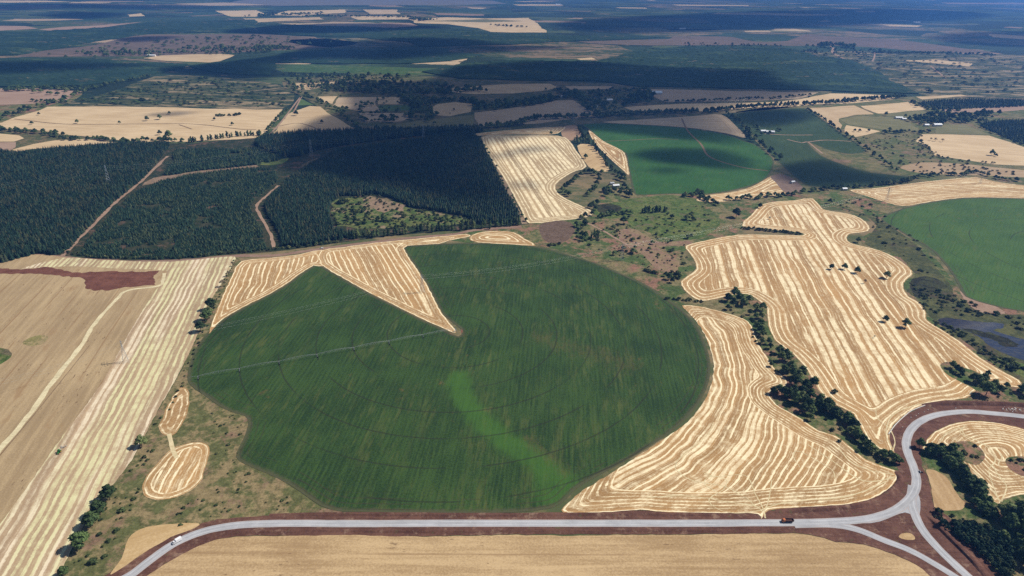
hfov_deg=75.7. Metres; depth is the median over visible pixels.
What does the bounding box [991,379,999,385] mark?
broadleaf tree
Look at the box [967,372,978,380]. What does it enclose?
broadleaf tree
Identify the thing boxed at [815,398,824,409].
broadleaf tree
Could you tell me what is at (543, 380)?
crop field
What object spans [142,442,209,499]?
stubble field
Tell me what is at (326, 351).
irrigation pivot
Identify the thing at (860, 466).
path
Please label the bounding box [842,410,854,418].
broadleaf tree
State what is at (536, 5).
field
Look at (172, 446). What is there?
path
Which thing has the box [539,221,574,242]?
bare earth
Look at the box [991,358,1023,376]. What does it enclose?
wet meadow
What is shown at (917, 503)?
road
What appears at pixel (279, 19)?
field
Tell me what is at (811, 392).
broadleaf tree
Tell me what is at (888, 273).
broadleaf tree
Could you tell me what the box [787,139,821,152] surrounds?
path
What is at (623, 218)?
broadleaf tree
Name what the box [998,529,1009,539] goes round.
broadleaf tree
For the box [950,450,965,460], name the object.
broadleaf tree
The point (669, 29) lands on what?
field
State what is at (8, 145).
field
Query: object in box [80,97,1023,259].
young pine plantation
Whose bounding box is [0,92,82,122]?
scrubland
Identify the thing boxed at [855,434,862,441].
broadleaf tree
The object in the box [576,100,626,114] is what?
field
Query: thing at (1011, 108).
field
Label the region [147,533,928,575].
wheat field
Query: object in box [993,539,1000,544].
bushy pine
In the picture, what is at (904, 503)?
road
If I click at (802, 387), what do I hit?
broadleaf tree
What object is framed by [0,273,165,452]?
cut strip
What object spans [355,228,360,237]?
tall tree
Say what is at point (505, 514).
earth bank
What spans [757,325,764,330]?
broadleaf tree
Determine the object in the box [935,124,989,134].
field
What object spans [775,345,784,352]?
broadleaf tree
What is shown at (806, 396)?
broadleaf tree
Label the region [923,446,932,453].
broadleaf tree
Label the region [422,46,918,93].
plantation
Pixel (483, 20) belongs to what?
field
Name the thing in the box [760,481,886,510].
path
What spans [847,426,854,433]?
broadleaf tree
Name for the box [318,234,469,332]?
stubble field
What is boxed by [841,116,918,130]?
field
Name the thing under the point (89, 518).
broadleaf tree
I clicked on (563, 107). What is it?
field
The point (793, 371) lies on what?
broadleaf tree
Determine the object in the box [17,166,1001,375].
power line
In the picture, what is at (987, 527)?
bushy pine
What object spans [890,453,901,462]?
broadleaf tree
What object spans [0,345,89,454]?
path
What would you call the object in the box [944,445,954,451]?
broadleaf tree
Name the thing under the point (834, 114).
field
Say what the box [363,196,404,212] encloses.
clearing
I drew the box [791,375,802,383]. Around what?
broadleaf tree
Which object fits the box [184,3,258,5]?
field
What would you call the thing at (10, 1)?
field
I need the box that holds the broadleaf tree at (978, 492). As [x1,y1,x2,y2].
[972,485,988,497]
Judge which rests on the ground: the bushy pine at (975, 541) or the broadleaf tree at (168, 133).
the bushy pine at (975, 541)
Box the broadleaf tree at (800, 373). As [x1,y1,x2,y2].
[795,369,803,376]
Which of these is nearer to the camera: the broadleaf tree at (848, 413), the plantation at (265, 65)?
the broadleaf tree at (848, 413)
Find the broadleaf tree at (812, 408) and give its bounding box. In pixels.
[807,404,816,413]
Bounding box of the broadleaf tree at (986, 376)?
[983,372,990,381]
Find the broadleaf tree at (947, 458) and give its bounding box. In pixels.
[942,454,953,462]
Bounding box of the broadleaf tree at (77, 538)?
[67,531,90,549]
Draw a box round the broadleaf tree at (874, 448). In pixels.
[868,445,878,452]
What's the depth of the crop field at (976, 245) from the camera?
1078.86 m
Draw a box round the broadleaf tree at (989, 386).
[978,381,998,394]
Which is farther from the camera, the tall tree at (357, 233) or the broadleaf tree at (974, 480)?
the tall tree at (357, 233)
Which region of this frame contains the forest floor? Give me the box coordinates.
[13,132,528,259]
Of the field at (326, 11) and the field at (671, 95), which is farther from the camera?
the field at (326, 11)
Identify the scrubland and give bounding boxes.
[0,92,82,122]
[0,129,109,150]
[18,34,357,56]
[282,75,831,130]
[451,191,1023,400]
[580,34,994,52]
[739,96,1023,194]
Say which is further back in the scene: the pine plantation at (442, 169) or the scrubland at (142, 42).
the scrubland at (142, 42)
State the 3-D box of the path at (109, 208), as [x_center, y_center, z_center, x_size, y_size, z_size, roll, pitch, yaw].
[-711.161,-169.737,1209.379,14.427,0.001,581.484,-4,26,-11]
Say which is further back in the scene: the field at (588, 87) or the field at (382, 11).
the field at (382, 11)
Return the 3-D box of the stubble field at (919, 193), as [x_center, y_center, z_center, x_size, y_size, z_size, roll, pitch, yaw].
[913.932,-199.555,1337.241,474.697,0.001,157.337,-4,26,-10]
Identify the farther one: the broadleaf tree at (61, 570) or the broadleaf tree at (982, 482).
the broadleaf tree at (982, 482)
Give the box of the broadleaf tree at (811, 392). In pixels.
[806,388,816,396]
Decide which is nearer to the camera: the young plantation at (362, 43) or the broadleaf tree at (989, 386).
the broadleaf tree at (989, 386)
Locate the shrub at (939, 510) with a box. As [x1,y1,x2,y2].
[933,507,942,516]
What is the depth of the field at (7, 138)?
1590.25 m
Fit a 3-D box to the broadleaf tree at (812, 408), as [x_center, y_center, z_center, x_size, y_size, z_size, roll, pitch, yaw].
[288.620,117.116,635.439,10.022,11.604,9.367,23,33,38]
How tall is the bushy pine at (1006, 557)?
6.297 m
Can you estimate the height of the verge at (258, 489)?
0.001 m
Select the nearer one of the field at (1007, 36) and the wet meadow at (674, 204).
the wet meadow at (674, 204)
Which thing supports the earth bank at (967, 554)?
on the soil verge at (893, 528)
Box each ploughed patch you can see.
[0,267,158,290]
[771,174,802,192]
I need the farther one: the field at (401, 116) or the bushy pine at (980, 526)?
the field at (401, 116)
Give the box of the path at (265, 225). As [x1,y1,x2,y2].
[255,185,277,246]
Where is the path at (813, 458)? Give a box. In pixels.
[793,451,835,478]
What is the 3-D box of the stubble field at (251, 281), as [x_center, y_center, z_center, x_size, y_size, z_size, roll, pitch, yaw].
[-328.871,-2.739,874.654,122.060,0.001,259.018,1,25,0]
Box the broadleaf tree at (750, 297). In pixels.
[746,294,753,300]
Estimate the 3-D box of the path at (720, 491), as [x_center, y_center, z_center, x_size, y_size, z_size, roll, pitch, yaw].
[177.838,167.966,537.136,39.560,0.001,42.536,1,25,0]
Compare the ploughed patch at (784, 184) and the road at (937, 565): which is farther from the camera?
the ploughed patch at (784, 184)
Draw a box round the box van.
[172,536,181,544]
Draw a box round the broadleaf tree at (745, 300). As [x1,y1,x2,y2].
[740,297,748,305]
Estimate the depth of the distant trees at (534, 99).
2150.31 m
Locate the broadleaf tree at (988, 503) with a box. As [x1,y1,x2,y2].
[981,500,993,506]
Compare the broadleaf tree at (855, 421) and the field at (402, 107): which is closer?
the broadleaf tree at (855, 421)
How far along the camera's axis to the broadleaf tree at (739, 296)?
849.79 m
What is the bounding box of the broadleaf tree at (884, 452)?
[878,448,888,457]
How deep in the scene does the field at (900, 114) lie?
2090.25 m
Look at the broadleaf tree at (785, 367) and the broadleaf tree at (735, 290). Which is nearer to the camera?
the broadleaf tree at (785, 367)
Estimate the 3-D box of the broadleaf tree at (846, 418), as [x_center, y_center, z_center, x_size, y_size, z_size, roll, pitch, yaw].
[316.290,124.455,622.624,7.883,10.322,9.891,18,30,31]
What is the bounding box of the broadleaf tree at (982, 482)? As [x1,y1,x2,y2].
[976,478,989,489]
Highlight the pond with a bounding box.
[937,318,1023,359]
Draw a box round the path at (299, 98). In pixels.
[272,97,301,131]
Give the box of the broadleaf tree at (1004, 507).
[996,501,1017,515]
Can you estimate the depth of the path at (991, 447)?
593.75 m
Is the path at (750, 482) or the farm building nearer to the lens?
the path at (750, 482)
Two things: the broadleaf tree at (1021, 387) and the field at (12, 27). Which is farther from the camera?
the field at (12, 27)
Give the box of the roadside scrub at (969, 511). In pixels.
[920,448,1023,575]
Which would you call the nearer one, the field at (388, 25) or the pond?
the pond
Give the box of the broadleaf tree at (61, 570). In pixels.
[56,566,68,575]
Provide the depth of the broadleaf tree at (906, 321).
795.20 m
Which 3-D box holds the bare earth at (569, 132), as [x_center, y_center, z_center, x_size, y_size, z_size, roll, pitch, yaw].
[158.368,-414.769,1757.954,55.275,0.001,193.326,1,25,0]
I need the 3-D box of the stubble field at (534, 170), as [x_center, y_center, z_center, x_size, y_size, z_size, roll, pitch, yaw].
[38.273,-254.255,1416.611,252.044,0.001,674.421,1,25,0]
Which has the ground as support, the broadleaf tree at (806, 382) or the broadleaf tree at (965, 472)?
the broadleaf tree at (965, 472)
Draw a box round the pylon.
[120,341,128,361]
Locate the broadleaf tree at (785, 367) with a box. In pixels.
[781,364,789,371]
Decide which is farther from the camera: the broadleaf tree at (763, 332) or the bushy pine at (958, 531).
the broadleaf tree at (763, 332)
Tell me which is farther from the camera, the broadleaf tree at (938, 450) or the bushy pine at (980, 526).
the broadleaf tree at (938, 450)
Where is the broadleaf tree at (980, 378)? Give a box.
[975,373,984,383]
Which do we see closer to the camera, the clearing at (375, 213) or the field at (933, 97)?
the clearing at (375, 213)
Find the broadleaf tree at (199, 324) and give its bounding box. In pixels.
[194,320,205,330]
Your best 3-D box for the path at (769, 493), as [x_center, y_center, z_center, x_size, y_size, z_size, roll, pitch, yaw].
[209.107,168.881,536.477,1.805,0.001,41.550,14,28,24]
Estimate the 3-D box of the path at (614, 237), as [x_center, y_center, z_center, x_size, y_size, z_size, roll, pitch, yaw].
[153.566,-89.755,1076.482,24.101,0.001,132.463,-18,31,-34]
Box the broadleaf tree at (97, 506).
[89,500,107,514]
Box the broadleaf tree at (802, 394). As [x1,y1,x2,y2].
[798,390,805,401]
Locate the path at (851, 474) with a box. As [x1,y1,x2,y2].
[809,445,894,481]
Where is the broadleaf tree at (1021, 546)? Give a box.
[1018,538,1023,548]
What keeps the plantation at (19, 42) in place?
on the ground
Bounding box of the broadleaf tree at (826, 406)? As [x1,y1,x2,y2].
[820,402,830,412]
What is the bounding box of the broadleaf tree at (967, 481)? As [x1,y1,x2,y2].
[961,478,973,487]
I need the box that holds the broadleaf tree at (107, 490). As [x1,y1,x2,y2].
[97,484,116,499]
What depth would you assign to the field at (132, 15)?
5651.16 m
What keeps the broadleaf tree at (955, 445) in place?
on the ground
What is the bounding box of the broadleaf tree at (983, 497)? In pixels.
[979,494,987,500]
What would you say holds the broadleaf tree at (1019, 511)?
on the ground
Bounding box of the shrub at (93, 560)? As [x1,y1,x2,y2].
[87,557,97,563]
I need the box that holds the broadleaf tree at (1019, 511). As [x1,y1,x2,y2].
[1004,505,1023,521]
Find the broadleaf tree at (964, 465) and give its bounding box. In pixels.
[956,464,970,470]
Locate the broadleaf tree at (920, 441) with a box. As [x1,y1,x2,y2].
[915,437,925,447]
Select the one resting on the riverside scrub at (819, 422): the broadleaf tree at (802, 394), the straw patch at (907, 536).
the broadleaf tree at (802, 394)
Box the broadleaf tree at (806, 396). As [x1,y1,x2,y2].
[799,393,809,401]
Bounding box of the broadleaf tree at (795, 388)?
[789,383,798,391]
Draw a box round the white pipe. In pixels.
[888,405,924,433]
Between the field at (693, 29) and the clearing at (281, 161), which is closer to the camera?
the clearing at (281, 161)
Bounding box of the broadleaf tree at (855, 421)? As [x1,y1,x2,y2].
[849,418,860,425]
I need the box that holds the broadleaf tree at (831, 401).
[827,399,835,406]
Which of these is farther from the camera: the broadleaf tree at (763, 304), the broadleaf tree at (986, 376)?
the broadleaf tree at (763, 304)
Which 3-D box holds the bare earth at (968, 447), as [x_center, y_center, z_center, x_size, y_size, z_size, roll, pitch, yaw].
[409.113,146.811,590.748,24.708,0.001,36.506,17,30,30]
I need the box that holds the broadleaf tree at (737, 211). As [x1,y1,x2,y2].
[732,207,740,215]
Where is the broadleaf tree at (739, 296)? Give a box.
[736,292,743,301]
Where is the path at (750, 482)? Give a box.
[704,473,765,515]
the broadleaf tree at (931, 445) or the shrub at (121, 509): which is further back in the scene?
the broadleaf tree at (931, 445)
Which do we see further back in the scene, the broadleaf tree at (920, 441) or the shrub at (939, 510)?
the broadleaf tree at (920, 441)
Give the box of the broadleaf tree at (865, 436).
[860,433,867,442]
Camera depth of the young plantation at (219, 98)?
2176.97 m
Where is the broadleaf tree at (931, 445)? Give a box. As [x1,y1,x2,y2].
[926,442,935,448]
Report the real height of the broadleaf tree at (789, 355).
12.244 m
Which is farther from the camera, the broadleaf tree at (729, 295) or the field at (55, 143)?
the field at (55, 143)
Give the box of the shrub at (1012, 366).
[1006,364,1019,370]
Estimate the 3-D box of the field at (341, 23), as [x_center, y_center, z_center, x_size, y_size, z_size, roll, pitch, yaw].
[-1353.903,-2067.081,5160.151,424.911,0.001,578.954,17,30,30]
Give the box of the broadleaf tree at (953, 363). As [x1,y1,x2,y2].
[948,360,956,368]
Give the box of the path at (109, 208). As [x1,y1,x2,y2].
[60,156,168,255]
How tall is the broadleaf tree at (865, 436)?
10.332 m
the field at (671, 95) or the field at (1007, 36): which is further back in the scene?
the field at (1007, 36)
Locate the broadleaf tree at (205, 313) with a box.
[199,308,212,320]
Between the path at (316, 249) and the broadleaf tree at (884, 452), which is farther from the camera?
the path at (316, 249)
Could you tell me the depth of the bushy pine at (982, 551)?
482.38 m
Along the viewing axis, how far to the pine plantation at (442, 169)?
1290.79 m
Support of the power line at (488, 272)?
hanging from the pylon
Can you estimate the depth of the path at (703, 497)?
532.21 m
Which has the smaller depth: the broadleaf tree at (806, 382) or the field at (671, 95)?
the broadleaf tree at (806, 382)
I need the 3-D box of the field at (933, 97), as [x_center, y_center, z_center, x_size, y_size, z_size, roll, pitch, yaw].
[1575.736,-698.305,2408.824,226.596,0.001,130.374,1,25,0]
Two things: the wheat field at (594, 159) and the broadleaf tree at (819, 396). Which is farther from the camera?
the wheat field at (594, 159)
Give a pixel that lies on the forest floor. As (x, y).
(289, 166)
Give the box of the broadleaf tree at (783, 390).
[779,386,789,396]
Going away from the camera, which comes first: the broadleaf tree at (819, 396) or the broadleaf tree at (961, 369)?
the broadleaf tree at (819, 396)
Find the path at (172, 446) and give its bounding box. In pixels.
[167,433,177,457]
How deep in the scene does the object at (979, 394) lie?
679.38 m
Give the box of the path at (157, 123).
[18,119,255,129]
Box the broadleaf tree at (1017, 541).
[1010,537,1023,548]
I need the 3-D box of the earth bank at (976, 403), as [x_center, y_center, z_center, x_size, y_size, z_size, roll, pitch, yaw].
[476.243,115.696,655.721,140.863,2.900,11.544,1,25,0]
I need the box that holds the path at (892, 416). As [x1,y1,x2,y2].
[886,403,923,447]
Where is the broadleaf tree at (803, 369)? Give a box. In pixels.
[798,365,807,374]
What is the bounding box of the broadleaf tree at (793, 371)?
[788,366,797,376]
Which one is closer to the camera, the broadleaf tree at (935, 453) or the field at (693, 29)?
the broadleaf tree at (935, 453)
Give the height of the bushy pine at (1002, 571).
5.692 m
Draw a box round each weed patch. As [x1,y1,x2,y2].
[0,348,11,363]
[22,335,47,345]
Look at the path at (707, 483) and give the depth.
556.78 m
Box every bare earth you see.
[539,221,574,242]
[561,125,580,140]
[618,228,691,272]
[901,162,1023,176]
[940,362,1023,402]
[955,441,984,464]
[960,291,1004,314]
[1005,456,1023,475]
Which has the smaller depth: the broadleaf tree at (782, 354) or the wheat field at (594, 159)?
the broadleaf tree at (782, 354)
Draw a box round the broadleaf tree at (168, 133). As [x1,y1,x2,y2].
[165,130,171,136]
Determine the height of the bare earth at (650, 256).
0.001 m
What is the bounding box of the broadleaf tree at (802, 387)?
[798,385,807,391]
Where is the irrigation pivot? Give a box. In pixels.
[193,328,456,379]
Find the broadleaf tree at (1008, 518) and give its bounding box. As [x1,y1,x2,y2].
[1001,512,1021,529]
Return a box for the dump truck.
[781,518,793,522]
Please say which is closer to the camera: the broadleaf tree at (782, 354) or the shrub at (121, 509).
the shrub at (121, 509)
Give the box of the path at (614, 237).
[588,223,640,245]
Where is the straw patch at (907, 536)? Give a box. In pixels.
[899,533,914,539]
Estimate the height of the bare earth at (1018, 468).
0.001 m
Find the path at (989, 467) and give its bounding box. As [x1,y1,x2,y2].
[961,427,998,499]
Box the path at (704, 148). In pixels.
[681,118,767,170]
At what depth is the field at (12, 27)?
4335.26 m
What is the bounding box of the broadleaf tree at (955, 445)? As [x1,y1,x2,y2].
[948,442,958,449]
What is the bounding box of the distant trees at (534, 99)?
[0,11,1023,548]
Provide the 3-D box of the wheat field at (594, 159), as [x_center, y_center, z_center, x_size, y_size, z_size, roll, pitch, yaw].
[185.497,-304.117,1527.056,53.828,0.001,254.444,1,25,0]
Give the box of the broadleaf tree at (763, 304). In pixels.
[760,302,767,309]
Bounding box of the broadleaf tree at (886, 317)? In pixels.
[882,315,889,320]
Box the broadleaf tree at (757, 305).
[752,302,760,309]
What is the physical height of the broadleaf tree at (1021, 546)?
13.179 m
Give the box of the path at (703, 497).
[646,495,763,512]
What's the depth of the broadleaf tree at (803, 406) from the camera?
636.31 m
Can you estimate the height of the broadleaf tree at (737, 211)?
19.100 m
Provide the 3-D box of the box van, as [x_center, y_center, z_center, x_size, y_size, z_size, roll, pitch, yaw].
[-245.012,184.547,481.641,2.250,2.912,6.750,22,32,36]
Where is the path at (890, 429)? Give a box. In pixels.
[875,409,894,450]
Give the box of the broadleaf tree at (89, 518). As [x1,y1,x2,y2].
[80,511,99,526]
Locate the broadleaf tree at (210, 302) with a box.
[204,298,216,307]
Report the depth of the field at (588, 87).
2465.57 m
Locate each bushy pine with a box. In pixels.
[939,519,946,524]
[953,529,961,535]
[970,538,978,544]
[976,524,983,529]
[978,549,986,554]
[984,525,991,531]
[988,549,996,556]
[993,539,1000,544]
[998,569,1005,575]
[1001,555,1010,559]
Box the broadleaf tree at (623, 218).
[620,216,627,222]
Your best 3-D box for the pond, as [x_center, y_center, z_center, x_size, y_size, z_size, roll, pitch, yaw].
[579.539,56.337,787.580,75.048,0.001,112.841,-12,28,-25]
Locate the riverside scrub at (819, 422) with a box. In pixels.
[666,294,898,470]
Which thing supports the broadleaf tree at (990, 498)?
on the ground
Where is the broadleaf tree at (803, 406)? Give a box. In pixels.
[798,402,807,411]
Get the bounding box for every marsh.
[597,204,621,212]
[909,276,947,297]
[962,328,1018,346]
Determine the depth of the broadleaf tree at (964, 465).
558.26 m
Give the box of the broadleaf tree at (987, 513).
[982,510,991,516]
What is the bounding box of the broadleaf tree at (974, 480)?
[968,477,976,485]
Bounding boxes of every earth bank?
[199,528,754,539]
[269,512,745,516]
[775,470,903,512]
[921,400,1023,406]
[925,514,990,575]
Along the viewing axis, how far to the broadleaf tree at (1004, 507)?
512.65 m
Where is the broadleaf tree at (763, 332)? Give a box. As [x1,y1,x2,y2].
[760,329,767,335]
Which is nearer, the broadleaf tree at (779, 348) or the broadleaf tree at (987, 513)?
the broadleaf tree at (987, 513)
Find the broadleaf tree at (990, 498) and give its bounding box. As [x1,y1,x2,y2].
[987,495,993,502]
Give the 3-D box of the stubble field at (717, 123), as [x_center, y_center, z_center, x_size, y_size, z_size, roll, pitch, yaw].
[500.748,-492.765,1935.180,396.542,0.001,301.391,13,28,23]
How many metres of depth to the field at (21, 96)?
2106.43 m
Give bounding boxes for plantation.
[0,19,257,55]
[0,57,187,86]
[0,123,520,261]
[63,75,293,108]
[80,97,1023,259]
[188,55,280,74]
[255,23,660,46]
[275,64,431,73]
[279,49,483,63]
[291,38,414,48]
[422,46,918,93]
[814,51,1023,102]
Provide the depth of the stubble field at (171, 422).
621.56 m
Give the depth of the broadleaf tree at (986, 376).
689.28 m
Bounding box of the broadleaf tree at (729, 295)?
[725,293,732,299]
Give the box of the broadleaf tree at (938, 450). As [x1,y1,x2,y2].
[933,446,941,453]
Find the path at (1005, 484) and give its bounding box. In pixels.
[993,466,1006,500]
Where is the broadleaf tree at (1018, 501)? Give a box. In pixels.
[1014,499,1023,506]
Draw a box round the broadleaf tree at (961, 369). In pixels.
[957,366,965,372]
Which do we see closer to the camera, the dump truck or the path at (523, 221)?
the dump truck
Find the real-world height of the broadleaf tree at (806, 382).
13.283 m
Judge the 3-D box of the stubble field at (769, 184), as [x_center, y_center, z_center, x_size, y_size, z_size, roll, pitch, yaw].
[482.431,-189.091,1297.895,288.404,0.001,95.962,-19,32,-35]
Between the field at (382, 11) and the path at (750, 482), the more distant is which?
the field at (382, 11)
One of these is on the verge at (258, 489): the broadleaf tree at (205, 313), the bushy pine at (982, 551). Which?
the broadleaf tree at (205, 313)
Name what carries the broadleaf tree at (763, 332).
on the riverside scrub at (819, 422)
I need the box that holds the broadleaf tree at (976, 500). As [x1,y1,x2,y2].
[970,496,981,505]
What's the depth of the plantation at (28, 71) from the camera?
2586.32 m
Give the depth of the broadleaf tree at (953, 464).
563.85 m
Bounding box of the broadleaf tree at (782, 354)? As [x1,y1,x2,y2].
[777,351,787,360]
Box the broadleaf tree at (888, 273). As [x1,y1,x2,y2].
[883,271,891,277]
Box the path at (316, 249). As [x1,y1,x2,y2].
[31,225,521,261]
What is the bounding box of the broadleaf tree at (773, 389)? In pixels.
[770,386,777,393]
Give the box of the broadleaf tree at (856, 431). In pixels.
[852,428,862,436]
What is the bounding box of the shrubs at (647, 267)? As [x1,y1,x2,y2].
[65,113,1023,570]
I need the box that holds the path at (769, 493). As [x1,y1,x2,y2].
[764,480,771,510]
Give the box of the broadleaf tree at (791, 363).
[786,360,796,367]
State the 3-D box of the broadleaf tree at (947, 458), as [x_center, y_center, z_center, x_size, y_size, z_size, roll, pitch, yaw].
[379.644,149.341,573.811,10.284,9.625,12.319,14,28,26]
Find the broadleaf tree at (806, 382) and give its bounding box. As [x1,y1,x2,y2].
[801,378,811,386]
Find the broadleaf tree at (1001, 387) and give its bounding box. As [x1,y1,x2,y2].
[997,384,1005,392]
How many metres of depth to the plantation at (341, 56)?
3161.32 m
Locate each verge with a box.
[61,257,341,575]
[105,405,1023,575]
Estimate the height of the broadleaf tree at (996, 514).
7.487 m
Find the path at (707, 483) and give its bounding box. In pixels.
[675,422,765,517]
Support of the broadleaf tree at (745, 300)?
on the riverside scrub at (819, 422)
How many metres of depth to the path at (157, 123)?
1756.67 m
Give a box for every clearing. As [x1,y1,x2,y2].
[143,165,257,184]
[261,157,288,164]
[331,197,466,228]
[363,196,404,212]
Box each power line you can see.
[12,170,993,381]
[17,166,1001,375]
[20,165,1008,376]
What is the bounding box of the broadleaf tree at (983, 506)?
[976,503,988,511]
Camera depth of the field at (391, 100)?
2144.15 m
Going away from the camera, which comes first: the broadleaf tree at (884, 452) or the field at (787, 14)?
the broadleaf tree at (884, 452)
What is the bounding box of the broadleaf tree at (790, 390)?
[787,387,794,397]
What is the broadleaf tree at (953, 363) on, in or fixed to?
on the ground
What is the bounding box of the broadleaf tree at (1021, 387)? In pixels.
[1017,383,1023,392]
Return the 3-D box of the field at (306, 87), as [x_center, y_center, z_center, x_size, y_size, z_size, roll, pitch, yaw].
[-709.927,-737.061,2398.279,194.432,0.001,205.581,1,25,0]
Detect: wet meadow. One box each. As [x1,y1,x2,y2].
[592,195,719,239]
[834,205,1023,382]
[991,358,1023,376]
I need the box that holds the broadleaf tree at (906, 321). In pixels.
[902,317,911,326]
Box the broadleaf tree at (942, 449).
[939,446,945,455]
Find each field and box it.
[0,0,65,2]
[0,26,36,30]
[0,88,81,104]
[0,107,282,141]
[0,134,22,141]
[0,142,15,150]
[0,255,167,522]
[0,256,235,575]
[13,139,108,150]
[40,22,137,30]
[111,523,199,573]
[129,13,143,16]
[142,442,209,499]
[146,54,233,61]
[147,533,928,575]
[150,6,267,9]
[158,387,189,435]
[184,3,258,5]
[187,243,710,512]
[209,250,321,332]
[217,10,263,16]
[229,0,504,5]
[255,17,320,21]
[274,106,353,133]
[275,10,345,14]
[296,82,334,89]
[298,99,312,104]
[315,22,381,25]
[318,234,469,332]
[319,96,336,103]
[333,97,378,110]
[350,16,408,19]
[358,112,412,121]
[359,22,417,27]
[364,10,399,13]
[378,97,399,104]
[378,105,414,110]
[390,115,473,127]
[409,17,546,32]
[431,102,471,115]
[442,84,555,93]
[443,19,512,21]
[470,231,535,245]
[474,100,598,125]
[476,127,564,135]
[481,135,591,222]
[513,4,561,5]
[517,1,546,1]
[562,305,896,518]
[566,86,612,89]
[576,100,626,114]
[577,144,608,171]
[583,123,773,194]
[589,130,628,174]
[601,27,813,31]
[605,114,745,137]
[624,93,894,110]
[645,89,817,101]
[661,28,722,30]
[672,4,748,5]
[681,198,1021,452]
[696,176,784,201]
[714,13,835,15]
[735,108,906,187]
[810,106,872,128]
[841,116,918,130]
[845,125,878,136]
[850,177,1023,205]
[861,102,924,113]
[881,198,1023,310]
[882,24,919,26]
[887,111,925,116]
[906,59,971,65]
[916,134,1023,165]
[918,95,966,98]
[922,421,1023,502]
[926,469,964,510]
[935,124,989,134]
[945,106,1023,111]
[947,3,1023,3]
[989,34,1023,38]
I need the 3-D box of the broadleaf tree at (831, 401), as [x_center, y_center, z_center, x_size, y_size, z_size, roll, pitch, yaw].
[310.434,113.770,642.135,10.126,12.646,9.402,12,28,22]
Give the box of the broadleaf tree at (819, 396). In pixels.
[815,393,824,401]
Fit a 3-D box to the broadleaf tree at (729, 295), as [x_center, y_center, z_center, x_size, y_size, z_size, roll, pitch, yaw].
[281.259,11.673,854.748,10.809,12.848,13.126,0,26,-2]
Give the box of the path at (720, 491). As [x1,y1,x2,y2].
[704,476,759,512]
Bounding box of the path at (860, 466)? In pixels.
[838,448,893,474]
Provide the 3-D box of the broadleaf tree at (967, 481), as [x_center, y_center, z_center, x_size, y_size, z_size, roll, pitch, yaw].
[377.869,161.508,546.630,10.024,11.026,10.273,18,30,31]
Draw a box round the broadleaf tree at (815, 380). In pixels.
[809,376,819,384]
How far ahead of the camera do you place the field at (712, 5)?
9871.52 m
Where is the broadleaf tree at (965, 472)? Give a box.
[959,470,969,478]
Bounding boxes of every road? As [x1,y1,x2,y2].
[122,409,1023,575]
[795,525,957,575]
[869,495,919,522]
[907,485,971,575]
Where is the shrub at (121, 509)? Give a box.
[117,506,125,512]
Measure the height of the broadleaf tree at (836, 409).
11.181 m
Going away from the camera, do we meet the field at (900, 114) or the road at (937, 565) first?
the road at (937, 565)
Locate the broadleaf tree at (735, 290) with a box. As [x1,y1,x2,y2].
[730,286,739,297]
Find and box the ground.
[0,0,1023,565]
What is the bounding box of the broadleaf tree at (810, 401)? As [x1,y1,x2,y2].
[806,398,816,406]
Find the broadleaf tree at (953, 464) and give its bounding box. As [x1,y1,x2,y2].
[947,459,958,469]
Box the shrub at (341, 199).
[338,197,347,202]
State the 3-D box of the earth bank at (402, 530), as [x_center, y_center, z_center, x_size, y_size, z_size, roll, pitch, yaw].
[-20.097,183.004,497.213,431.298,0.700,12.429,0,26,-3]
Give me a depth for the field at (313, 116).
1832.60 m
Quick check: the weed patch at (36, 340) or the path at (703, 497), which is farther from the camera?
the weed patch at (36, 340)
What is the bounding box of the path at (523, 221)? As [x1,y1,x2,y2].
[492,161,527,223]
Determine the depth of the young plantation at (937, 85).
3053.61 m
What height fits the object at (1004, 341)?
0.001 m
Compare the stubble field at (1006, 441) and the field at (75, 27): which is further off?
the field at (75, 27)
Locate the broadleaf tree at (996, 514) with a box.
[991,510,1001,517]
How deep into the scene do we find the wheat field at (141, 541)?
485.20 m
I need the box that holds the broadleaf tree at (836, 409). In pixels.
[829,406,841,415]
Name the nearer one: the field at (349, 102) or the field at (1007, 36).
the field at (349, 102)
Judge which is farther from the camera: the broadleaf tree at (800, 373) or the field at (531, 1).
the field at (531, 1)
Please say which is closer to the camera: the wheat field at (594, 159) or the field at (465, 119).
the wheat field at (594, 159)
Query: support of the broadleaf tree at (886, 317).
on the ground
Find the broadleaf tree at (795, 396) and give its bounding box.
[790,391,801,403]
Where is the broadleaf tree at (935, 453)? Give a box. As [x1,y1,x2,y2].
[930,449,937,455]
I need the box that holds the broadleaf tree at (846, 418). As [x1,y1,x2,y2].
[842,415,850,423]
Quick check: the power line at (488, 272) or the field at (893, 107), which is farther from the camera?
the field at (893, 107)
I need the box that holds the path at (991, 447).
[960,425,1023,477]
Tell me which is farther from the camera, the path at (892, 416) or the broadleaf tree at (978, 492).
the path at (892, 416)
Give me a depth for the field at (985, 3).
13274.79 m
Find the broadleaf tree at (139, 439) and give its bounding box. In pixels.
[133,434,147,445]
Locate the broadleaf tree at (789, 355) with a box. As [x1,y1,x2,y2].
[785,351,794,359]
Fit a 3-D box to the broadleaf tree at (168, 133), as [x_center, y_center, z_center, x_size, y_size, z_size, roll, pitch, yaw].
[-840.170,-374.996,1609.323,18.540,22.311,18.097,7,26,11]

